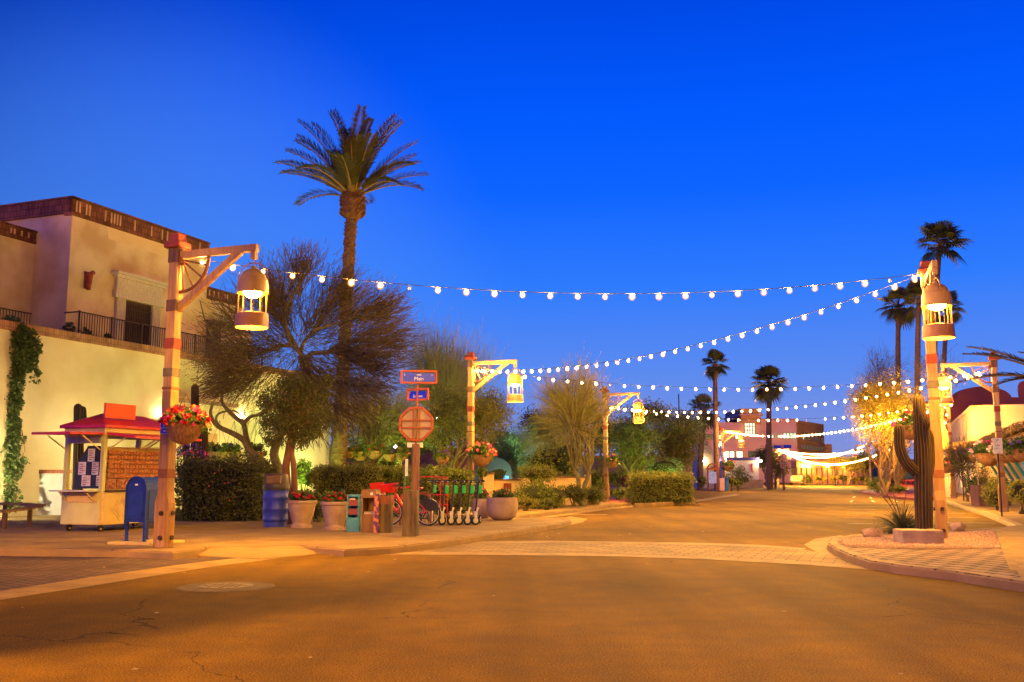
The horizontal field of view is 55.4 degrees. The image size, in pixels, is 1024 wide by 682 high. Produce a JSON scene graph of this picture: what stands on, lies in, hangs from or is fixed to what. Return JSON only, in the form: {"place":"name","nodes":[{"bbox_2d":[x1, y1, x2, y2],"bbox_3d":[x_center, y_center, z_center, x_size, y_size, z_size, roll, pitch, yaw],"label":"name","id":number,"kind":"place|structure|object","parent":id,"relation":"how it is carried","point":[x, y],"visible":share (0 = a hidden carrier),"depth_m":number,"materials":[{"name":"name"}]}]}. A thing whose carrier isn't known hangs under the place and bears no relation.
{"place":"outdoors","nodes":[
{"label":"outdoors","id":0,"kind":"place"},
{"bbox_2d":[0,556,232,590],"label":"side street","id":1,"kind":"structure","parent":0,"point":[20,571],"depth_m":15.41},
{"bbox_2d":[179,239,433,473],"bbox_3d":[-6.389,-0.013,31.212,10.493,9.819,6.691,0,-8,0],"label":"twisted mesquite","id":2,"kind":"object","parent":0,"point":[366,356],"visible":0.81,"depth_m":30.82,"materials":[{"name":"green plant"}]},
{"bbox_2d":[0,487,739,552],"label":"pavement","id":3,"kind":"structure","parent":0,"point":[47,531],"depth_m":22.08,"materials":[{"name":"concrete"}]},
{"bbox_2d":[0,502,45,528],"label":"bench","id":4,"kind":"object","parent":3,"relation":"on","point":[28,507],"visible":1,"depth_m":24.80,"materials":[{"name":"wood"}]},
{"bbox_2d":[72,404,86,489],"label":"saguaro cactus","id":5,"kind":"object","parent":3,"relation":"on","point":[79,411],"visible":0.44,"depth_m":31.26,"materials":[{"name":"plant"}]},
{"bbox_2d":[31,403,201,531],"bbox_3d":[-9.346,3.097,23.976,2.170,3.018,4.390,-3,-8,21],"label":"vendor kiosk","id":6,"kind":"object","parent":3,"relation":"on","point":[110,472],"visible":0.79,"depth_m":23.15,"materials":[{"name":"paint"}]},
{"bbox_2d":[107,539,184,545],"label":"footing slab","id":7,"kind":"structure","parent":3,"relation":"on","point":[149,542],"depth_m":18.52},
{"bbox_2d":[124,476,157,541],"bbox_3d":[-7.116,3.262,18.996,0.510,1.248,0.644,-3,-8,21],"label":"mailbox","id":8,"kind":"object","parent":7,"relation":"on","point":[140,495],"visible":0.75,"depth_m":18.75,"materials":[{"name":"metal"}]},
{"bbox_2d":[153,233,258,547],"bbox_3d":[-5.626,0.824,17.875,2.080,5.850,0.360,-3,-8,21],"label":"lantern post","id":9,"kind":"object","parent":3,"relation":"on","point":[180,251],"visible":1,"depth_m":18.10,"materials":[{"name":"wood"}]},
{"bbox_2d":[158,394,211,444],"bbox_3d":[-5.944,1.413,17.716,0.999,0.926,0.969,-3,-8,19],"label":"flower basket","id":10,"kind":"object","parent":9,"relation":"hanging from","point":[183,428],"visible":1,"depth_m":17.53,"materials":[{"name":"plant"}]},
{"bbox_2d":[234,259,268,329],"bbox_3d":[-4.721,-0.868,17.757,0.606,1.270,0.606,-1,-8,10],"label":"hanging lantern","id":11,"kind":"object","parent":9,"relation":"hanging from","point":[252,282],"visible":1,"depth_m":17.57,"materials":[{"name":"metal"}]},
{"bbox_2d":[262,473,289,526],"bbox_3d":[-6.103,4.103,25.187,0.684,1.360,0.687,0,-8,0],"label":"litter barrel","id":12,"kind":"object","parent":3,"relation":"on","point":[275,497],"visible":0.99,"depth_m":24.92,"materials":[{"name":"blue metal"}]},
{"bbox_2d":[255,371,335,523],"bbox_3d":[-5.947,2.901,26.584,2.014,4.168,1.746,4,-9,-25],"label":"ficus tree","id":13,"kind":"object","parent":3,"relation":"on","point":[292,423],"visible":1,"depth_m":26.54,"materials":[{"name":"green plant"}]},
{"bbox_2d":[287,489,317,527],"bbox_3d":[-5.329,4.243,24.786,0.778,0.974,0.763,6,-10,-35],"label":"flower planter","id":14,"kind":"object","parent":3,"relation":"on","point":[302,505],"visible":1,"depth_m":24.55,"materials":[{"name":"beige ceramic"}]},
{"bbox_2d":[320,489,346,529],"bbox_3d":[-4.273,4.081,23.668,0.765,0.988,0.731,2,-8,-17],"label":"flower planter","id":15,"kind":"object","parent":3,"relation":"on","point":[334,507],"visible":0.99,"depth_m":23.43,"materials":[{"name":"beige ceramic"}]},
{"bbox_2d":[308,460,385,517],"bbox_3d":[-5.185,4.800,31.428,2.460,1.978,2.047,0,-8,0],"label":"clipped hedge","id":16,"kind":"object","parent":3,"relation":"on","point":[357,479],"visible":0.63,"depth_m":30.74,"materials":[{"name":"green plant"}]},
{"bbox_2d":[346,494,361,531],"bbox_3d":[-3.698,4.043,22.931,0.300,0.860,0.300,-1,-8,9],"label":"newspaper box","id":17,"kind":"object","parent":3,"relation":"on","point":[354,509],"visible":0.81,"depth_m":22.81,"materials":[{"name":"teal paint"}]},
{"bbox_2d":[361,489,379,531],"bbox_3d":[-3.298,3.955,22.728,0.360,0.980,0.362,-1,-8,9],"label":"newspaper box","id":18,"kind":"object","parent":3,"relation":"on","point":[367,510],"visible":0.8,"depth_m":22.61,"materials":[{"name":"brown paint"}]},
{"bbox_2d":[380,495,393,532],"bbox_3d":[-2.916,3.988,22.532,0.292,0.860,0.292,-1,-8,6],"label":"newspaper box","id":19,"kind":"object","parent":3,"relation":"on","point":[386,512],"visible":1,"depth_m":22.40,"materials":[{"name":"metal"}]},
{"bbox_2d":[175,490,602,520],"bbox_3d":[-11.000,9.406,58.596,38.000,0.001,61.336,0,-8,0],"label":"garden bed","id":20,"kind":"object","parent":3,"relation":"on","point":[261,519],"visible":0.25,"depth_m":36.55,"materials":[{"name":"soil"}]},
{"bbox_2d":[182,384,207,466],"bbox_3d":[-10.135,3.491,31.284,0.826,4.249,0.368,0,-8,0],"label":"saguaro cactus","id":21,"kind":"object","parent":20,"relation":"on","point":[203,443],"visible":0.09,"depth_m":31.20,"materials":[{"name":"plant"}]},
{"bbox_2d":[274,104,428,470],"bbox_3d":[-6.451,-1.436,39.120,6.118,16.176,6.048,0,-8,0],"label":"date palm","id":22,"kind":"object","parent":20,"relation":"on","point":[350,164],"visible":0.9,"depth_m":39.18,"materials":[{"name":"plant"}]},
{"bbox_2d":[317,375,441,470],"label":"garden tree","id":23,"kind":"object","parent":20,"relation":"on","point":[398,409],"visible":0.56,"depth_m":41.51,"materials":[{"name":"green plant"}]},
{"bbox_2d":[376,420,453,485],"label":"background tree","id":24,"kind":"object","parent":20,"relation":"on","point":[401,444],"visible":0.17,"depth_m":61.32,"materials":[{"name":"green plant"}]},
{"bbox_2d":[381,300,509,464],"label":"garden tree","id":25,"kind":"object","parent":20,"relation":"on","point":[448,368],"visible":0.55,"depth_m":54.61,"materials":[{"name":"green plant"}]},
{"bbox_2d":[407,383,516,474],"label":"garden tree","id":26,"kind":"object","parent":20,"relation":"on","point":[450,412],"visible":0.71,"depth_m":42.46,"materials":[{"name":"green plant"}]},
{"bbox_2d":[461,380,520,478],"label":"garden tree","id":27,"kind":"object","parent":20,"relation":"on","point":[500,404],"visible":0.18,"depth_m":49.75,"materials":[{"name":"green plant"}]},
{"bbox_2d":[475,457,511,496],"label":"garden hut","id":28,"kind":"object","parent":20,"relation":"on","point":[498,463],"visible":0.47,"depth_m":57.52,"materials":[{"name":"teal"}]},
{"bbox_2d":[474,417,541,478],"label":"garden tree","id":29,"kind":"object","parent":20,"relation":"on","point":[507,451],"visible":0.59,"depth_m":59.27,"materials":[{"name":"green plant"}]},
{"bbox_2d":[478,473,591,504],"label":"garden wall","id":30,"kind":"structure","parent":20,"relation":"on","point":[491,483],"depth_m":40.91,"materials":[{"name":"paint"}]},
{"bbox_2d":[524,445,560,475],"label":"shrub","id":31,"kind":"object","parent":20,"relation":"on","point":[544,456],"visible":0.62,"depth_m":49.18,"materials":[{"name":"green plant"}]},
{"bbox_2d":[510,397,591,476],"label":"garden tree","id":32,"kind":"object","parent":20,"relation":"on","point":[546,443],"visible":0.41,"depth_m":54.42,"materials":[{"name":"green plant"}]},
{"bbox_2d":[552,437,584,476],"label":"shrub","id":33,"kind":"object","parent":20,"relation":"on","point":[563,462],"visible":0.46,"depth_m":49.20,"materials":[{"name":"green plant"}]},
{"bbox_2d":[577,400,620,473],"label":"background tree","id":34,"kind":"object","parent":20,"relation":"on","point":[598,446],"visible":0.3,"depth_m":71.16,"materials":[{"name":"green plant"}]},
{"bbox_2d":[377,462,411,516],"bbox_3d":[-3.825,4.924,32.026,1.276,1.901,2.086,0,-8,0],"label":"clipped hedge","id":35,"kind":"object","parent":3,"relation":"on","point":[393,474],"visible":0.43,"depth_m":31.34,"materials":[{"name":"green plant"}]},
{"bbox_2d":[379,482,440,525],"bbox_3d":[-2.703,4.283,25.581,1.755,1.105,0.585,-2,-4,14],"label":"red bicycle","id":36,"kind":"object","parent":3,"relation":"on","point":[427,505],"visible":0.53,"depth_m":25.47,"materials":[{"name":"metal"}]},
{"bbox_2d":[402,490,418,535],"bbox_3d":[-2.203,3.747,21.230,0.310,0.980,0.310,-1,-8,6],"label":"timber bollard","id":37,"kind":"object","parent":3,"relation":"on","point":[410,516],"visible":1,"depth_m":21.09,"materials":[{"name":"wood"}]},
{"bbox_2d":[399,370,436,489],"bbox_3d":[-2.157,2.512,22.265,0.848,3.710,0.273,-1,-8,7],"label":"street sign","id":38,"kind":"object","parent":3,"relation":"on","point":[417,423],"visible":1,"depth_m":22.34,"materials":[{"name":"metal"}]},
{"bbox_2d":[422,474,458,514],"bbox_3d":[-2.414,5.135,32.621,1.272,1.378,1.305,0,-8,0],"label":"shrub","id":39,"kind":"object","parent":3,"relation":"on","point":[428,486],"visible":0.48,"depth_m":32.44,"materials":[{"name":"green plant"}]},
{"bbox_2d":[419,465,476,513],"bbox_3d":[-2.261,5.301,34.602,2.075,1.824,2.496,0,-8,0],"label":"clipped hedge","id":40,"kind":"object","parent":3,"relation":"on","point":[465,474],"visible":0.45,"depth_m":33.73,"materials":[{"name":"green plant"}]},
{"bbox_2d":[464,352,516,511],"bbox_3d":[-0.790,3.279,35.606,2.080,5.850,0.360,-3,-8,21],"label":"lantern post","id":41,"kind":"object","parent":3,"relation":"on","point":[471,358],"visible":0.73,"depth_m":35.91,"materials":[{"name":"wood"}]},
{"bbox_2d":[466,440,497,466],"bbox_3d":[-1.083,4.045,35.314,1.097,1.002,1.223,7,-11,-41],"label":"flower basket","id":42,"kind":"object","parent":41,"relation":"hanging from","point":[480,455],"visible":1,"depth_m":35.03,"materials":[{"name":"metal"}]},
{"bbox_2d":[507,369,522,402],"bbox_3d":[0.115,1.587,35.488,0.606,1.270,0.606,-1,-8,10],"label":"hanging lantern","id":43,"kind":"object","parent":41,"relation":"hanging from","point":[515,379],"visible":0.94,"depth_m":35.28,"materials":[{"name":"metal"}]},
{"bbox_2d":[477,276,915,372],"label":"string lights","id":44,"kind":"object","parent":41,"relation":"hanging from","point":[856,300],"visible":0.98,"depth_m":25.96},
{"bbox_2d":[486,487,518,519],"bbox_3d":[-0.265,4.829,28.992,1.005,0.966,0.948,-1,-8,8],"label":"flower planter","id":45,"kind":"object","parent":3,"relation":"on","point":[501,504],"visible":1,"depth_m":28.66,"materials":[{"name":"beige ceramic"}]},
{"bbox_2d":[512,477,558,508],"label":"shrub","id":46,"kind":"object","parent":3,"relation":"on","point":[539,492],"visible":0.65,"depth_m":38.54,"materials":[{"name":"green plant"}]},
{"bbox_2d":[517,462,559,486],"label":"clipped shrub","id":47,"kind":"object","parent":3,"relation":"on","point":[545,473],"visible":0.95,"depth_m":39.30,"materials":[{"name":"green plant"}]},
{"bbox_2d":[521,348,629,505],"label":"garden tree","id":48,"kind":"object","parent":3,"relation":"on","point":[580,407],"visible":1,"depth_m":42.64,"materials":[{"name":"green plant"}]},
{"bbox_2d":[562,481,591,506],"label":"shrub","id":49,"kind":"object","parent":3,"relation":"on","point":[574,493],"visible":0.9,"depth_m":41.23,"materials":[{"name":"green plant"}]},
{"bbox_2d":[600,386,639,501],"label":"lantern post","id":50,"kind":"object","parent":3,"relation":"on","point":[606,491],"visible":0.73,"depth_m":49.64,"materials":[{"name":"wood"}]},
{"bbox_2d":[596,404,668,496],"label":"garden tree","id":51,"kind":"object","parent":3,"relation":"on","point":[631,440],"visible":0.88,"depth_m":61.24,"materials":[{"name":"green plant"}]},
{"bbox_2d":[620,396,673,460],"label":"garden tree","id":52,"kind":"object","parent":3,"relation":"on","point":[656,407],"visible":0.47,"depth_m":79.42,"materials":[{"name":"green plant"}]},
{"bbox_2d":[687,393,721,489],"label":"fan palm","id":53,"kind":"object","parent":3,"relation":"on","point":[701,400],"visible":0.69,"depth_m":97.32,"materials":[{"name":"brown plant"}]},
{"bbox_2d":[0,483,1023,681],"bbox_3d":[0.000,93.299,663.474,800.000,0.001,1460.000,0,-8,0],"label":"ground","id":54,"kind":"structure","parent":0,"point":[427,618],"depth_m":9.88,"materials":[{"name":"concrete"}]},
{"bbox_2d":[37,470,71,514],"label":"planter wall","id":55,"kind":"structure","parent":54,"relation":"on","point":[52,501],"depth_m":32.42,"materials":[{"name":"paint"}]},
{"bbox_2d":[0,554,316,599],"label":"gutter","id":56,"kind":"object","parent":54,"relation":"on","point":[62,585],"visible":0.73,"depth_m":13.58,"materials":[{"name":"concrete"}]},
{"bbox_2d":[0,195,329,516],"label":"adobe building","id":57,"kind":"structure","parent":54,"relation":"on","point":[99,271],"depth_m":36.76,"materials":[{"name":"beige paint"}]},
{"bbox_2d":[0,315,42,512],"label":"climbing vine","id":58,"kind":"object","parent":57,"relation":"attached to","point":[25,356],"visible":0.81,"depth_m":31.54,"materials":[{"name":"green plant"}]},
{"bbox_2d":[124,300,151,344],"bbox_3d":[-15.109,-0.587,39.291,0.116,1.941,1.519,-3,-8,21],"label":"balcony door","id":59,"kind":"structure","parent":57,"relation":"in","point":[135,312],"depth_m":39.29,"materials":[{"name":"brown wood"}]},
{"bbox_2d":[175,581,274,591],"bbox_3d":[-3.694,3.163,12.594,1.240,0.021,1.240,0,-8,0],"label":"manhole cover","id":60,"kind":"object","parent":54,"relation":"on","point":[231,586],"visible":1,"depth_m":12.47,"materials":[{"name":"metal"}]},
{"bbox_2d":[174,449,281,521],"bbox_3d":[-8.521,4.572,29.204,3.383,2.652,3.080,0,-8,0],"label":"oleander hedge","id":61,"kind":"object","parent":54,"relation":"on","point":[201,499],"visible":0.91,"depth_m":28.27,"materials":[{"name":"green plant"}]},
{"bbox_2d":[197,545,318,558],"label":"kerb ramp","id":62,"kind":"structure","parent":54,"relation":"on","point":[258,552],"depth_m":17.54,"materials":[{"name":"concrete"}]},
{"bbox_2d":[0,502,631,559],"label":"kerb","id":63,"kind":"structure","parent":54,"relation":"on","point":[152,554],"depth_m":17.68,"materials":[{"name":"concrete"}]},
{"bbox_2d":[330,552,872,569],"bbox_3d":[2.962,3.525,15.158,13.719,0.001,4.036,-6,-10,38],"label":"gutter band","id":64,"kind":"object","parent":54,"relation":"on","point":[649,556],"visible":0.63,"depth_m":17.50,"materials":[{"name":"concrete"}]},
{"bbox_2d":[411,543,858,565],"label":"crosswalk","id":65,"kind":"structure","parent":54,"relation":"on","point":[748,552],"depth_m":18.71,"materials":[{"name":"concrete"}]},
{"bbox_2d":[472,541,804,549],"bbox_3d":[1.522,4.254,20.429,8.854,0.001,1.903,-1,-8,10],"label":"crosswalk edge","id":66,"kind":"object","parent":65,"relation":"on","point":[796,548],"visible":0.69,"depth_m":20.90,"materials":[{"name":"concrete"}]},
{"bbox_2d":[701,348,730,490],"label":"fan palm","id":67,"kind":"object","parent":54,"relation":"on","point":[714,370],"visible":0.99,"depth_m":91.87,"materials":[{"name":"brown plant"}]},
{"bbox_2d":[719,442,762,487],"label":"white shop","id":68,"kind":"structure","parent":54,"relation":"on","point":[750,464],"depth_m":116.55,"materials":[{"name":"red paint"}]},
{"bbox_2d":[749,365,789,489],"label":"fan palm","id":69,"kind":"object","parent":54,"relation":"on","point":[770,394],"visible":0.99,"depth_m":104.58,"materials":[{"name":"green plant"}]},
{"bbox_2d":[686,408,867,483],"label":"office building","id":70,"kind":"structure","parent":54,"relation":"on","point":[811,445],"depth_m":184.67,"materials":[{"name":"paint"}]},
{"bbox_2d":[837,454,865,484],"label":"tree","id":71,"kind":"object","parent":54,"relation":"on","point":[850,466],"visible":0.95,"depth_m":148.40,"materials":[{"name":"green plant"}]},
{"bbox_2d":[861,490,933,499],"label":"planting island","id":72,"kind":"structure","parent":54,"relation":"on","point":[908,493],"depth_m":67.17,"materials":[{"name":"red concrete"}]},
{"bbox_2d":[855,339,913,491],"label":"tree","id":73,"kind":"object","parent":72,"relation":"on","point":[886,471],"visible":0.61,"depth_m":79.89,"materials":[{"name":"brown plant"}]},
{"bbox_2d":[843,361,945,496],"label":"yellow tree","id":74,"kind":"object","parent":72,"relation":"on","point":[885,403],"visible":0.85,"depth_m":65.19,"materials":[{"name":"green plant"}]},
{"bbox_2d":[872,286,916,490],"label":"fan palm","id":75,"kind":"object","parent":72,"relation":"on","point":[899,310],"visible":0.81,"depth_m":85.70,"materials":[{"name":"green plant"}]},
{"bbox_2d":[898,278,923,393],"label":"fan palm","id":76,"kind":"object","parent":72,"relation":"on","point":[913,289],"visible":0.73,"depth_m":78.73,"materials":[{"name":"brown plant"}]},
{"bbox_2d":[915,220,974,492],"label":"fan palm","id":77,"kind":"object","parent":72,"relation":"on","point":[943,235],"visible":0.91,"depth_m":75.97,"materials":[{"name":"green plant"}]},
{"bbox_2d":[827,526,1023,592],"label":"corner kerb","id":78,"kind":"structure","parent":54,"relation":"on","point":[1017,586],"depth_m":13.83,"materials":[{"name":"concrete"}]},
{"bbox_2d":[938,290,965,395],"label":"fan palm","id":79,"kind":"object","parent":54,"relation":"on","point":[955,315],"visible":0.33,"depth_m":95.74,"materials":[{"name":"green plant"}]},
{"bbox_2d":[905,489,1022,525],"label":"kerb","id":80,"kind":"structure","parent":54,"relation":"on","point":[1002,521],"depth_m":34.30,"materials":[{"name":"concrete"}]},
{"bbox_2d":[925,381,1023,483],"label":"domed building","id":81,"kind":"structure","parent":54,"relation":"on","point":[964,400],"depth_m":83.96,"materials":[{"name":"red paint"}]},
{"bbox_2d":[943,404,1023,496],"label":"corner shop","id":82,"kind":"structure","parent":54,"relation":"on","point":[979,420],"depth_m":59.74,"materials":[{"name":"paint"}]},
{"bbox_2d":[967,417,1023,483],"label":"awning","id":83,"kind":"object","parent":82,"relation":"attached to","point":[1016,429],"visible":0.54,"depth_m":44.01,"materials":[{"name":"fabric"}]},
{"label":"planting bed","id":84,"kind":"structure","parent":54,"relation":"on","visible":0},
{"bbox_2d":[623,469,699,505],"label":"clipped hedge","id":85,"kind":"object","parent":84,"relation":"on","point":[656,486],"visible":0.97,"depth_m":47.00,"materials":[{"name":"green plant"}]},
{"bbox_2d":[644,457,685,475],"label":"shrub","id":86,"kind":"object","parent":84,"relation":"on","point":[667,465],"visible":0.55,"depth_m":60.92,"materials":[{"name":"green plant"}]},
{"bbox_2d":[644,398,712,472],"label":"garden tree","id":87,"kind":"object","parent":84,"relation":"on","point":[677,442],"visible":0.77,"depth_m":65.07,"materials":[{"name":"green plant"}]},
{"bbox_2d":[0,0,1023,459],"label":"sky","id":88,"kind":"structure","parent":0,"point":[567,148],"materials":[{"name":"blue"}]},
{"bbox_2d":[692,440,713,487],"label":"cream chapel","id":89,"kind":"structure","parent":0,"point":[709,459],"depth_m":111.24,"materials":[{"name":"paint"}]},
{"bbox_2d":[829,528,1023,581],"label":"corner pavement","id":90,"kind":"structure","parent":0,"point":[992,561],"depth_m":15.58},
{"bbox_2d":[840,530,1000,548],"bbox_3d":[8.655,4.152,20.643,2.896,0.001,7.474,-4,-9,24],"label":"gravel bed","id":91,"kind":"object","parent":90,"relation":"on","point":[910,547],"visible":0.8,"depth_m":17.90,"materials":[{"name":"gravel"}]},
{"bbox_2d":[874,478,914,534],"bbox_3d":[8.770,3.789,21.976,1.375,1.378,1.373,0,-8,0],"label":"red yucca","id":92,"kind":"object","parent":91,"relation":"on","point":[902,520],"visible":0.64,"depth_m":21.88,"materials":[{"name":"green plant"}]},
{"bbox_2d":[893,529,943,543],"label":"plinth","id":93,"kind":"structure","parent":91,"relation":"on","point":[920,536],"depth_m":18.49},
{"bbox_2d":[894,394,934,528],"bbox_3d":[8.008,2.458,19.193,0.934,2.845,0.408,2,-8,-14],"label":"saguaro cactus","id":94,"kind":"object","parent":93,"relation":"on","point":[921,469],"visible":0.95,"depth_m":19.15,"materials":[{"name":"plant"}]},
{"bbox_2d":[917,260,947,538],"bbox_3d":[8.636,1.091,19.797,0.360,5.850,2.080,-3,-8,18],"label":"lantern post","id":95,"kind":"object","parent":91,"relation":"on","point":[927,270],"visible":0.73,"depth_m":20.34,"materials":[{"name":"wood"}]},
{"bbox_2d":[193,258,920,298],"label":"string lights","id":96,"kind":"object","parent":95,"relation":"hanging from","point":[550,295],"visible":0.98,"depth_m":19.60},
{"bbox_2d":[921,274,955,340],"bbox_3d":[8.329,-0.680,19.114,0.606,1.270,0.606,-1,-8,7],"label":"hanging lantern","id":97,"kind":"object","parent":95,"relation":"hanging from","point":[936,296],"visible":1,"depth_m":18.93,"materials":[{"name":"metal"}]},
{"bbox_2d":[906,487,1023,524],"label":"pavement","id":98,"kind":"structure","parent":0,"point":[1013,512],"depth_m":39.07,"materials":[{"name":"concrete"}]},
{"bbox_2d":[905,340,970,448],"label":"tree","id":99,"kind":"object","parent":98,"relation":"on","point":[943,427],"visible":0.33,"depth_m":61.91,"materials":[{"name":"green plant"}]},
{"bbox_2d":[926,404,956,498],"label":"lantern post","id":100,"kind":"object","parent":98,"relation":"on","point":[953,495],"visible":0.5,"depth_m":56.70,"materials":[{"name":"wood"}]},
{"bbox_2d":[942,422,987,501],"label":"tree","id":101,"kind":"object","parent":98,"relation":"on","point":[959,458],"visible":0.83,"depth_m":49.49,"materials":[{"name":"green plant"}]},
{"bbox_2d":[940,352,1008,511],"bbox_3d":[17.175,3.357,36.162,2.080,5.850,0.360,-3,-8,21],"label":"lantern post","id":102,"kind":"object","parent":98,"relation":"on","point":[992,365],"visible":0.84,"depth_m":36.02,"materials":[{"name":"wood"}]},
{"bbox_2d":[967,439,996,465],"bbox_3d":[19.196,4.488,39.298,1.315,1.122,1.494,7,-11,-43],"label":"flower basket","id":103,"kind":"object","parent":102,"relation":"hanging from","point":[982,454],"visible":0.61,"depth_m":39.11,"materials":[{"name":"metal"}]},
{"bbox_2d":[965,455,997,505],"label":"square planter","id":104,"kind":"object","parent":98,"relation":"on","point":[975,496],"visible":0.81,"depth_m":42.47,"materials":[{"name":"brown ceramic"}]},
{"bbox_2d":[955,346,1023,386],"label":"feather palm","id":105,"kind":"object","parent":98,"relation":"on","point":[1017,375],"visible":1,"depth_m":30.36,"materials":[{"name":"plant"}]},
{"bbox_2d":[980,476,1012,509],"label":"round bush","id":106,"kind":"object","parent":98,"relation":"on","point":[991,486],"visible":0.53,"depth_m":37.06,"materials":[{"name":"green plant"}]},
{"bbox_2d":[1005,479,1023,513],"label":"round bush","id":107,"kind":"object","parent":98,"relation":"on","point":[1015,489],"visible":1,"depth_m":33.46,"materials":[{"name":"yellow plant"}]},
{"bbox_2d":[996,525,1023,579],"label":"concrete walk","id":108,"kind":"structure","parent":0,"point":[1014,536],"depth_m":18.99,"materials":[{"name":"concrete"}]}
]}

